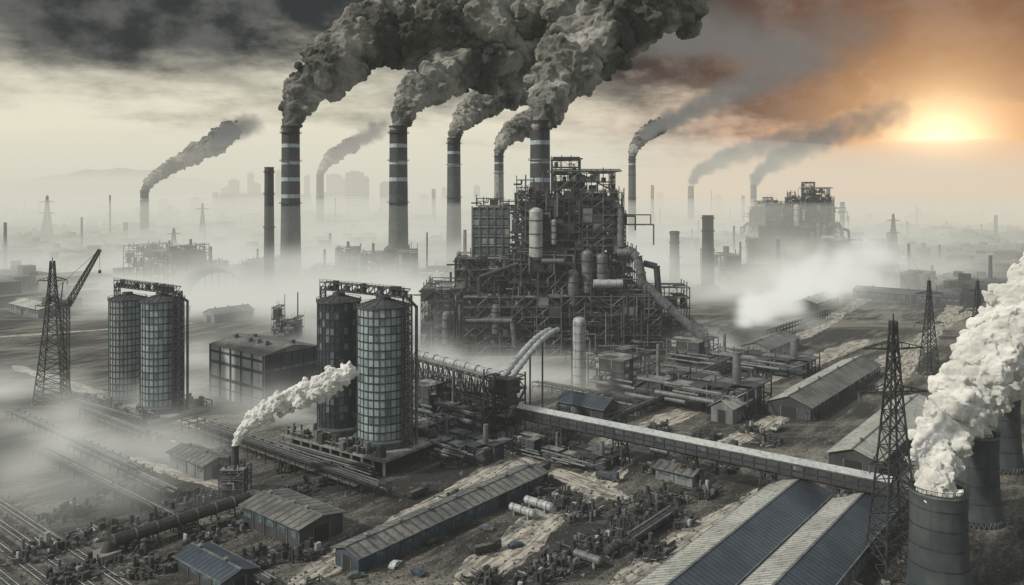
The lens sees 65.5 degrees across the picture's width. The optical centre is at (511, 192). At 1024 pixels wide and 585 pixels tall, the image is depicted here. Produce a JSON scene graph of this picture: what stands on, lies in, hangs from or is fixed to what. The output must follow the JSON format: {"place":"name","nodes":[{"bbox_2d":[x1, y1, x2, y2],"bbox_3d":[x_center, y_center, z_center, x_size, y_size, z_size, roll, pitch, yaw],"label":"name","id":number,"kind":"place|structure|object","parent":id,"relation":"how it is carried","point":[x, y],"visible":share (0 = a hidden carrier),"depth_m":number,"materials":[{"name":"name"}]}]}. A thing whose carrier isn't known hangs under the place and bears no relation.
{"place":"outdoors","nodes":[
{"label":"outdoors","id":0,"kind":"place"},
{"bbox_2d":[0,539,60,584],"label":"railway track","id":1,"kind":"structure","parent":0,"point":[36,576],"depth_m":211.12,"materials":[{"name":"metal"}]},
{"bbox_2d":[8,297,68,318],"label":"storage building","id":2,"kind":"structure","parent":0,"point":[25,306],"depth_m":648.59,"materials":[{"name":"metal"}]},
{"bbox_2d":[0,517,99,584],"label":"railway track","id":3,"kind":"structure","parent":0,"point":[11,532],"depth_m":228.12,"materials":[{"name":"metal"}]},
{"bbox_2d":[0,497,136,584],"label":"railway track","id":4,"kind":"structure","parent":0,"point":[27,521],"depth_m":232.98,"materials":[{"name":"metal"}]},
{"bbox_2d":[12,365,207,428],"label":"dirt road","id":5,"kind":"structure","parent":0,"point":[76,387],"depth_m":406.38,"materials":[{"name":"grey soil"}]},
{"bbox_2d":[140,120,241,191],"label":"smoke plume","id":6,"kind":"object","parent":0,"point":[219,140],"visible":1,"depth_m":1876.92,"materials":[{"name":"grey"}]},
{"bbox_2d":[130,457,260,495],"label":"dirt road","id":7,"kind":"structure","parent":0,"point":[187,477],"depth_m":282.43,"materials":[{"name":"grey soil"}]},
{"bbox_2d":[201,303,254,323],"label":"storage building","id":8,"kind":"structure","parent":0,"point":[214,315],"depth_m":618.45,"materials":[{"name":"metal"}]},
{"bbox_2d":[317,137,359,173],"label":"smoke plume","id":9,"kind":"object","parent":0,"point":[338,152],"visible":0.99,"depth_m":2550.02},
{"bbox_2d":[287,436,555,584],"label":"dirt road","id":10,"kind":"structure","parent":0,"point":[321,568],"depth_m":255.32,"materials":[{"name":"beige soil"}]},
{"bbox_2d":[389,32,540,130],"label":"smoke plume","id":11,"kind":"object","parent":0,"point":[441,76],"visible":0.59,"depth_m":862.85,"materials":[{"name":"grey"}]},
{"bbox_2d":[0,207,1023,584],"bbox_3d":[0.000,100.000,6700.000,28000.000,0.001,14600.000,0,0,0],"label":"ground","id":12,"kind":"structure","parent":0,"point":[746,313],"depth_m":333.36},
{"bbox_2d":[0,531,79,566],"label":"machinery heap","id":13,"kind":"object","parent":12,"relation":"on","point":[47,548],"visible":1,"depth_m":219.40,"materials":[{"name":"metal"}]},
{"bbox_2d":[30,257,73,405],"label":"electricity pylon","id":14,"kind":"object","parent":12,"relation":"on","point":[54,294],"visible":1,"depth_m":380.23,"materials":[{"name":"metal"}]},
{"bbox_2d":[34,496,103,524],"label":"machinery heap","id":15,"kind":"object","parent":12,"relation":"on","point":[65,511],"visible":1,"depth_m":245.82,"materials":[{"name":"metal"}]},
{"bbox_2d":[42,249,101,398],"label":"lattice tower crane","id":16,"kind":"object","parent":12,"relation":"on","point":[70,300],"visible":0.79,"depth_m":389.58,"materials":[{"name":"metal"}]},
{"bbox_2d":[40,551,114,584],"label":"scrap heap","id":17,"kind":"object","parent":12,"relation":"on","point":[84,570],"visible":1,"depth_m":207.09,"materials":[{"name":"metal"}]},
{"bbox_2d":[6,409,152,476],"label":"pipe rack","id":18,"kind":"object","parent":12,"relation":"on","point":[52,430],"visible":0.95,"depth_m":311.60,"materials":[{"name":"metal"}]},
{"bbox_2d":[64,517,130,547],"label":"machinery heap","id":19,"kind":"object","parent":12,"relation":"on","point":[97,531],"visible":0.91,"depth_m":231.30,"materials":[{"name":"metal"}]},
{"bbox_2d":[32,447,195,536],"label":"pipe rack","id":20,"kind":"object","parent":12,"relation":"on","point":[143,502],"visible":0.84,"depth_m":265.29,"materials":[{"name":"metal"}]},
{"bbox_2d":[79,406,157,444],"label":"pipe rack","id":21,"kind":"object","parent":12,"relation":"on","point":[121,424],"visible":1,"depth_m":331.34,"materials":[{"name":"metal"}]},
{"bbox_2d":[66,443,180,500],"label":"pipe rack","id":22,"kind":"object","parent":12,"relation":"on","point":[143,478],"visible":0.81,"depth_m":276.97,"materials":[{"name":"metal"}]},
{"bbox_2d":[106,535,158,568],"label":"scrap heap","id":23,"kind":"object","parent":12,"relation":"on","point":[136,547],"visible":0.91,"depth_m":219.23,"materials":[{"name":"metal"}]},
{"bbox_2d":[72,278,212,426],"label":"storage silo pair","id":24,"kind":"object","parent":12,"relation":"on","point":[146,357],"visible":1,"depth_m":356.49,"materials":[{"name":"metal"}]},
{"bbox_2d":[110,547,177,580],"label":"scrap heap","id":25,"kind":"object","parent":12,"relation":"on","point":[151,566],"visible":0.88,"depth_m":209.97,"materials":[{"name":"metal"}]},
{"bbox_2d":[93,488,252,562],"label":"elevated duct","id":26,"kind":"object","parent":12,"relation":"on","point":[109,548],"visible":0.88,"depth_m":229.70,"materials":[{"name":"metal"}]},
{"bbox_2d":[161,486,219,508],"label":"scrap heap","id":27,"kind":"object","parent":12,"relation":"on","point":[188,497],"visible":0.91,"depth_m":255.54,"materials":[{"name":"metal"}]},
{"bbox_2d":[165,443,228,480],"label":"shed","id":28,"kind":"structure","parent":12,"relation":"on","point":[198,461],"depth_m":283.60,"materials":[{"name":"metal"}]},
{"bbox_2d":[123,239,279,293],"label":"steel works","id":29,"kind":"structure","parent":12,"relation":"on","point":[184,261],"depth_m":809.13,"materials":[{"name":"metal"}]},
{"bbox_2d":[178,516,245,549],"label":"scrap heap","id":30,"kind":"object","parent":12,"relation":"on","point":[217,531],"visible":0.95,"depth_m":231.32,"materials":[{"name":"metal"}]},
{"bbox_2d":[179,265,248,301],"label":"arched hall","id":31,"kind":"structure","parent":12,"relation":"on","point":[192,278],"depth_m":751.74,"materials":[{"name":"grey metal"}]},
{"bbox_2d":[172,542,260,584],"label":"shed","id":32,"kind":"structure","parent":12,"relation":"on","point":[207,563],"depth_m":204.44,"materials":[{"name":"grey metal"}]},
{"bbox_2d":[209,445,251,498],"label":"boiler stack","id":33,"kind":"object","parent":12,"relation":"on","point":[235,472],"visible":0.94,"depth_m":261.44,"materials":[{"name":"metal"}]},
{"bbox_2d":[232,361,359,445],"bbox_3d":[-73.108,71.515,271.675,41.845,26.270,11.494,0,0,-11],"label":"steam plume","id":34,"kind":"object","parent":33,"relation":"attached to","point":[328,383],"visible":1,"depth_m":268.99,"materials":[{"name":"white"}]},
{"bbox_2d":[209,333,316,406],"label":"factory hall","id":35,"kind":"structure","parent":12,"relation":"on","point":[253,370],"depth_m":379.65,"materials":[{"name":"metal"}]},
{"bbox_2d":[239,540,290,569],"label":"machinery heap","id":36,"kind":"object","parent":12,"relation":"on","point":[263,557],"visible":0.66,"depth_m":215.84,"materials":[{"name":"metal"}]},
{"bbox_2d":[258,167,279,302],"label":"chimney stack","id":37,"kind":"object","parent":12,"relation":"on","point":[269,296],"visible":1,"depth_m":726.62,"materials":[{"name":"black paint"}]},
{"bbox_2d":[181,416,390,503],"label":"pipe rack","id":38,"kind":"object","parent":12,"relation":"on","point":[205,428],"visible":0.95,"depth_m":286.21,"materials":[{"name":"metal"}]},
{"bbox_2d":[271,292,303,340],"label":"process unit","id":39,"kind":"object","parent":12,"relation":"on","point":[289,328],"visible":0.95,"depth_m":536.78,"materials":[{"name":"grey metal"}]},
{"bbox_2d":[238,488,346,547],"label":"warehouse","id":40,"kind":"structure","parent":12,"relation":"on","point":[293,518],"depth_m":232.14,"materials":[{"name":"metal"}]},
{"bbox_2d":[275,125,309,298],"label":"chimney stack","id":41,"kind":"object","parent":12,"relation":"on","point":[290,255],"visible":0.98,"depth_m":754.53,"materials":[{"name":"concrete"}]},
{"bbox_2d":[278,0,574,131],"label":"smoke plume","id":42,"kind":"object","parent":41,"relation":"attached to","point":[353,45],"visible":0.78,"depth_m":854.25,"materials":[{"name":"grey"}]},
{"bbox_2d":[279,537,330,563],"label":"machinery heap","id":43,"kind":"object","parent":12,"relation":"on","point":[307,550],"visible":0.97,"depth_m":218.00,"materials":[{"name":"metal"}]},
{"bbox_2d":[242,241,409,298],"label":"steel works","id":44,"kind":"structure","parent":12,"relation":"on","point":[351,264],"depth_m":764.70,"materials":[{"name":"metal"}]},
{"bbox_2d":[277,279,441,477],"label":"storage silo pair","id":45,"kind":"object","parent":12,"relation":"on","point":[363,420],"visible":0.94,"depth_m":295.06,"materials":[{"name":"metal"}]},
{"bbox_2d":[381,125,412,293],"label":"chimney stack","id":46,"kind":"object","parent":12,"relation":"on","point":[398,202],"visible":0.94,"depth_m":769.15,"materials":[{"name":"concrete"}]},
{"bbox_2d":[395,230,469,298],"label":"process unit","id":47,"kind":"object","parent":12,"relation":"on","point":[414,276],"visible":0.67,"depth_m":747.04,"materials":[{"name":"grey metal"}]},
{"bbox_2d":[330,463,549,571],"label":"long workshop shed","id":48,"kind":"structure","parent":12,"relation":"on","point":[376,546],"depth_m":232.66,"materials":[{"name":"metal"}]},
{"bbox_2d":[441,138,461,267],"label":"chimney stack","id":49,"kind":"object","parent":12,"relation":"on","point":[453,234],"visible":0.99,"depth_m":1034.77,"materials":[{"name":"concrete"}]},
{"bbox_2d":[448,86,528,140],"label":"smoke plume","id":50,"kind":"object","parent":49,"relation":"attached to","point":[474,107],"visible":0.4,"depth_m":1150.70,"materials":[{"name":"grey"}]},
{"bbox_2d":[410,350,504,409],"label":"pipe bridge","id":51,"kind":"structure","parent":12,"relation":"on","point":[457,366],"depth_m":349.05,"materials":[{"name":"metal"}]},
{"bbox_2d":[410,409,512,467],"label":"process unit","id":52,"kind":"object","parent":12,"relation":"on","point":[482,450],"visible":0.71,"depth_m":299.72,"materials":[{"name":"grey metal"}]},
{"bbox_2d":[410,369,517,437],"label":"process unit","id":53,"kind":"object","parent":12,"relation":"on","point":[429,400],"visible":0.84,"depth_m":339.24,"materials":[{"name":"grey metal"}]},
{"bbox_2d":[157,170,800,217],"bbox_3d":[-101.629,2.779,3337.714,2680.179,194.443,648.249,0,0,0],"label":"city skyline","id":54,"kind":"structure","parent":12,"relation":"on","point":[349,192],"depth_m":3244.32,"materials":[{"name":"concrete"}]},
{"bbox_2d":[452,564,510,584],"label":"scrap heap","id":55,"kind":"object","parent":12,"relation":"on","point":[487,574],"visible":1,"depth_m":203.19,"materials":[{"name":"metal"}]},
{"bbox_2d":[483,369,526,443],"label":"conveyor transfer tower","id":56,"kind":"structure","parent":12,"relation":"on","point":[507,388],"depth_m":322.02,"materials":[{"name":"metal"}]},
{"bbox_2d":[0,179,1023,307],"bbox_3d":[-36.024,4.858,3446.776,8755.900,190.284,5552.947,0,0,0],"label":"distant town","id":57,"kind":"object","parent":12,"relation":"on","point":[29,251],"visible":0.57,"depth_m":1528.78,"materials":[{"name":"concrete"}]},
{"bbox_2d":[0,365,1023,584],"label":"rubble","id":58,"kind":"object","parent":12,"relation":"on","point":[604,509],"visible":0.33,"depth_m":239.67,"materials":[{"name":"stone"}]},
{"bbox_2d":[500,327,559,407],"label":"gas main pipe","id":59,"kind":"object","parent":12,"relation":"on","point":[538,340],"visible":0.98,"depth_m":350.83,"materials":[{"name":"metal"}]},
{"bbox_2d":[512,554,564,584],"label":"scrap heap","id":60,"kind":"object","parent":12,"relation":"on","point":[534,574],"visible":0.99,"depth_m":204.09,"materials":[{"name":"metal"}]},
{"bbox_2d":[528,120,551,193],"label":"chimney stack","id":61,"kind":"object","parent":12,"relation":"on","point":[539,160],"visible":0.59,"depth_m":652.28,"materials":[{"name":"concrete"}]},
{"bbox_2d":[523,0,710,130],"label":"smoke plume","id":62,"kind":"object","parent":61,"relation":"attached to","point":[587,47],"visible":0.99,"depth_m":732.44,"materials":[{"name":"grey"}]},
{"bbox_2d":[523,543,587,581],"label":"machinery heap","id":63,"kind":"object","parent":12,"relation":"on","point":[565,561],"visible":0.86,"depth_m":211.27,"materials":[{"name":"metal"}]},
{"bbox_2d":[538,485,585,511],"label":"machinery heap","id":64,"kind":"object","parent":12,"relation":"on","point":[563,496],"visible":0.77,"depth_m":256.76,"materials":[{"name":"metal"}]},
{"bbox_2d":[413,155,711,356],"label":"blast furnace","id":65,"kind":"object","parent":12,"relation":"on","point":[559,267],"visible":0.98,"depth_m":498.42,"materials":[{"name":"metal"}]},
{"bbox_2d":[513,424,625,470],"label":"process unit","id":66,"kind":"object","parent":12,"relation":"on","point":[589,457],"visible":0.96,"depth_m":298.19,"materials":[{"name":"grey metal"}]},
{"bbox_2d":[571,317,585,392],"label":"vertical gas tank","id":67,"kind":"object","parent":12,"relation":"on","point":[579,351],"visible":0.9,"depth_m":397.34,"materials":[{"name":"metal"}]},
{"bbox_2d":[558,497,603,524],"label":"scrap heap","id":68,"kind":"object","parent":12,"relation":"on","point":[580,511],"visible":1,"depth_m":244.90,"materials":[{"name":"metal"}]},
{"bbox_2d":[556,527,608,555],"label":"scrap heap","id":69,"kind":"object","parent":12,"relation":"on","point":[587,543],"visible":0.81,"depth_m":223.28,"materials":[{"name":"metal"}]},
{"bbox_2d":[555,388,619,421],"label":"storage building","id":70,"kind":"structure","parent":12,"relation":"on","point":[587,404],"depth_m":349.01,"materials":[{"name":"grey metal"}]},
{"bbox_2d":[532,380,643,413],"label":"pipe rack","id":71,"kind":"object","parent":12,"relation":"on","point":[578,389],"visible":0.73,"depth_m":381.53,"materials":[{"name":"metal"}]},
{"bbox_2d":[598,504,658,535],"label":"scrap heap","id":72,"kind":"object","parent":12,"relation":"on","point":[628,521],"visible":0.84,"depth_m":239.33,"materials":[{"name":"metal"}]},
{"bbox_2d":[628,156,637,246],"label":"chimney stack","id":73,"kind":"object","parent":12,"relation":"on","point":[632,174],"visible":0.98,"depth_m":1429.30,"materials":[{"name":"concrete"}]},
{"bbox_2d":[628,116,667,155],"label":"smoke plume","id":74,"kind":"object","parent":73,"relation":"attached to","point":[651,129],"visible":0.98,"depth_m":1668.92,"materials":[{"name":"grey"}]},
{"bbox_2d":[608,485,665,517],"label":"machinery heap","id":75,"kind":"object","parent":12,"relation":"on","point":[639,498],"visible":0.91,"depth_m":251.89,"materials":[{"name":"metal"}]},
{"bbox_2d":[621,504,682,549],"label":"pipe rack","id":76,"kind":"object","parent":12,"relation":"on","point":[641,529],"visible":0.86,"depth_m":232.35,"materials":[{"name":"grey metal"}]},
{"bbox_2d":[634,532,677,561],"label":"scrap heap","id":77,"kind":"object","parent":12,"relation":"on","point":[651,548],"visible":1,"depth_m":219.53,"materials":[{"name":"metal"}]},
{"bbox_2d":[602,373,720,422],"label":"pipe rack","id":78,"kind":"object","parent":12,"relation":"on","point":[639,406],"visible":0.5,"depth_m":355.92,"materials":[{"name":"metal"}]},
{"bbox_2d":[642,482,694,510],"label":"scrap heap","id":79,"kind":"object","parent":12,"relation":"on","point":[675,499],"visible":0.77,"depth_m":255.84,"materials":[{"name":"metal"}]},
{"bbox_2d":[665,231,680,289],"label":"chimney stack","id":80,"kind":"object","parent":12,"relation":"on","point":[674,270],"visible":0.98,"depth_m":825.53,"materials":[{"name":"concrete"}]},
{"bbox_2d":[652,459,705,487],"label":"shed","id":81,"kind":"structure","parent":12,"relation":"on","point":[668,470],"depth_m":274.54,"materials":[{"name":"metal"}]},
{"bbox_2d":[587,340,771,419],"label":"process unit","id":82,"kind":"object","parent":12,"relation":"on","point":[696,394],"visible":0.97,"depth_m":379.34,"materials":[{"name":"grey metal"}]},
{"bbox_2d":[516,403,893,497],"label":"conveyor gallery","id":83,"kind":"object","parent":12,"relation":"on","point":[845,479],"visible":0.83,"depth_m":271.03,"materials":[{"name":"metal"}]},
{"bbox_2d":[696,215,719,293],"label":"chimney stack","id":84,"kind":"object","parent":12,"relation":"on","point":[707,286],"visible":1,"depth_m":792.04,"materials":[{"name":"concrete"}]},
{"bbox_2d":[708,388,753,424],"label":"storage building","id":85,"kind":"structure","parent":12,"relation":"on","point":[724,409],"depth_m":346.51,"materials":[{"name":"metal"}]},
{"bbox_2d":[634,478,833,584],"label":"corrugated warehouse","id":86,"kind":"structure","parent":12,"relation":"on","point":[740,544],"depth_m":212.67,"materials":[{"name":"metal"}]},
{"bbox_2d":[666,330,819,378],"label":"process unit","id":87,"kind":"object","parent":12,"relation":"on","point":[793,365],"visible":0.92,"depth_m":452.54,"materials":[{"name":"grey metal"}]},
{"bbox_2d":[700,239,796,286],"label":"process unit","id":88,"kind":"object","parent":12,"relation":"on","point":[775,272],"visible":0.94,"depth_m":857.99,"materials":[{"name":"grey metal"}]},
{"bbox_2d":[728,197,786,248],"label":"blast furnace","id":89,"kind":"object","parent":12,"relation":"on","point":[756,217],"visible":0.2,"depth_m":1344.88,"materials":[{"name":"metal"}]},
{"bbox_2d":[738,330,800,356],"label":"storage building","id":90,"kind":"structure","parent":12,"relation":"on","point":[778,342],"depth_m":488.04,"materials":[{"name":"metal"}]},
{"bbox_2d":[744,182,867,264],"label":"blast furnace","id":91,"kind":"object","parent":12,"relation":"on","point":[807,232],"visible":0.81,"depth_m":1062.98,"materials":[{"name":"metal"}]},
{"bbox_2d":[765,355,881,421],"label":"corrugated warehouse","id":92,"kind":"structure","parent":12,"relation":"on","point":[827,388],"depth_m":377.65,"materials":[{"name":"metal"}]},
{"bbox_2d":[740,482,908,584],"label":"corrugated warehouse","id":93,"kind":"structure","parent":12,"relation":"on","point":[826,544],"depth_m":208.28,"materials":[{"name":"metal"}]},
{"bbox_2d":[825,393,925,474],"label":"corrugated warehouse","id":94,"kind":"structure","parent":12,"relation":"on","point":[856,448],"depth_m":296.96,"materials":[{"name":"grey metal"}]},
{"bbox_2d":[858,314,928,584],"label":"electricity pylon","id":95,"kind":"object","parent":12,"relation":"on","point":[893,348],"visible":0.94,"depth_m":208.64,"materials":[{"name":"metal"}]},
{"bbox_2d":[852,285,961,305],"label":"storage building","id":96,"kind":"structure","parent":12,"relation":"on","point":[881,293],"depth_m":734.12,"materials":[{"name":"grey metal"}]},
{"bbox_2d":[914,277,943,377],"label":"electricity pylon","id":97,"kind":"object","parent":12,"relation":"on","point":[929,291],"visible":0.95,"depth_m":434.96,"materials":[{"name":"metal"}]},
{"bbox_2d":[902,477,973,584],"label":"cooling tower","id":98,"kind":"structure","parent":12,"relation":"on","point":[938,549],"depth_m":197.32,"materials":[{"name":"concrete"}]},
{"bbox_2d":[904,252,1023,502],"bbox_3d":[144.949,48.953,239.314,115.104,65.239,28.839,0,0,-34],"label":"steam plume","id":99,"kind":"object","parent":98,"relation":"attached to","point":[977,374],"visible":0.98,"depth_m":228.32,"materials":[{"name":"white"}]},
{"bbox_2d":[954,426,1005,529],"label":"cooling tower","id":100,"kind":"structure","parent":12,"relation":"on","point":[979,476],"depth_m":237.59,"materials":[{"name":"concrete"}]},
{"bbox_2d":[976,379,1023,437],"bbox_3d":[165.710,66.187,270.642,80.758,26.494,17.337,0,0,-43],"label":"steam plume","id":101,"kind":"object","parent":100,"relation":"attached to","point":[1015,390],"visible":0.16,"depth_m":261.56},
{"bbox_2d":[995,400,1023,474],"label":"cooling tower","id":102,"kind":"structure","parent":12,"relation":"on","point":[1011,449],"depth_m":283.25,"materials":[{"name":"concrete"}]},
{"bbox_2d":[0,168,1023,206],"bbox_3d":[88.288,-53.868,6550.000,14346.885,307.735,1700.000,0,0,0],"label":"hills","id":103,"kind":"structure","parent":0,"point":[120,185],"depth_m":6265.34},
{"bbox_2d":[0,0,1023,195],"label":"sky","id":104,"kind":"structure","parent":0,"point":[881,97],"materials":[{"name":"grey"}]},
{"bbox_2d":[494,107,564,155],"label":"smoke plume","id":105,"kind":"object","parent":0,"point":[514,129],"visible":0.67,"depth_m":1466.58,"materials":[{"name":"grey"}]},
{"bbox_2d":[453,457,631,584],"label":"dirt road","id":106,"kind":"structure","parent":0,"point":[540,531],"depth_m":230.88,"materials":[{"name":"beige soil"}]},
{"bbox_2d":[504,449,861,584],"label":"dirt road","id":107,"kind":"structure","parent":0,"point":[573,478],"depth_m":276.58,"materials":[{"name":"beige soil"}]},
{"bbox_2d":[608,488,760,584],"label":"dirt road","id":108,"kind":"structure","parent":0,"point":[644,569],"depth_m":229.54,"materials":[{"name":"beige soil"}]},
{"bbox_2d":[588,339,871,449],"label":"dirt road","id":109,"kind":"structure","parent":0,"point":[676,416],"depth_m":367.08,"materials":[{"name":"beige soil"}]},
{"bbox_2d":[791,291,839,311],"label":"storage building","id":110,"kind":"structure","parent":0,"point":[816,302],"depth_m":679.11,"materials":[{"name":"grey metal"}]},
{"bbox_2d":[795,298,871,338],"bbox_3d":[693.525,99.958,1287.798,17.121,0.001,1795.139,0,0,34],"label":"dirt road","id":111,"kind":"structure","parent":0,"point":[819,326],"depth_m":622.36,"materials":[{"name":"grey soil"}]},
{"bbox_2d":[717,308,977,445],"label":"dirt road","id":112,"kind":"structure","parent":0,"point":[767,424],"depth_m":350.89,"materials":[{"name":"beige soil"}]},
{"bbox_2d":[874,305,962,390],"bbox_3d":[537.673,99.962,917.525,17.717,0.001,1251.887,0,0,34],"label":"dirt road","id":113,"kind":"structure","parent":0,"point":[947,315],"depth_m":507.36,"materials":[{"name":"grey soil"}]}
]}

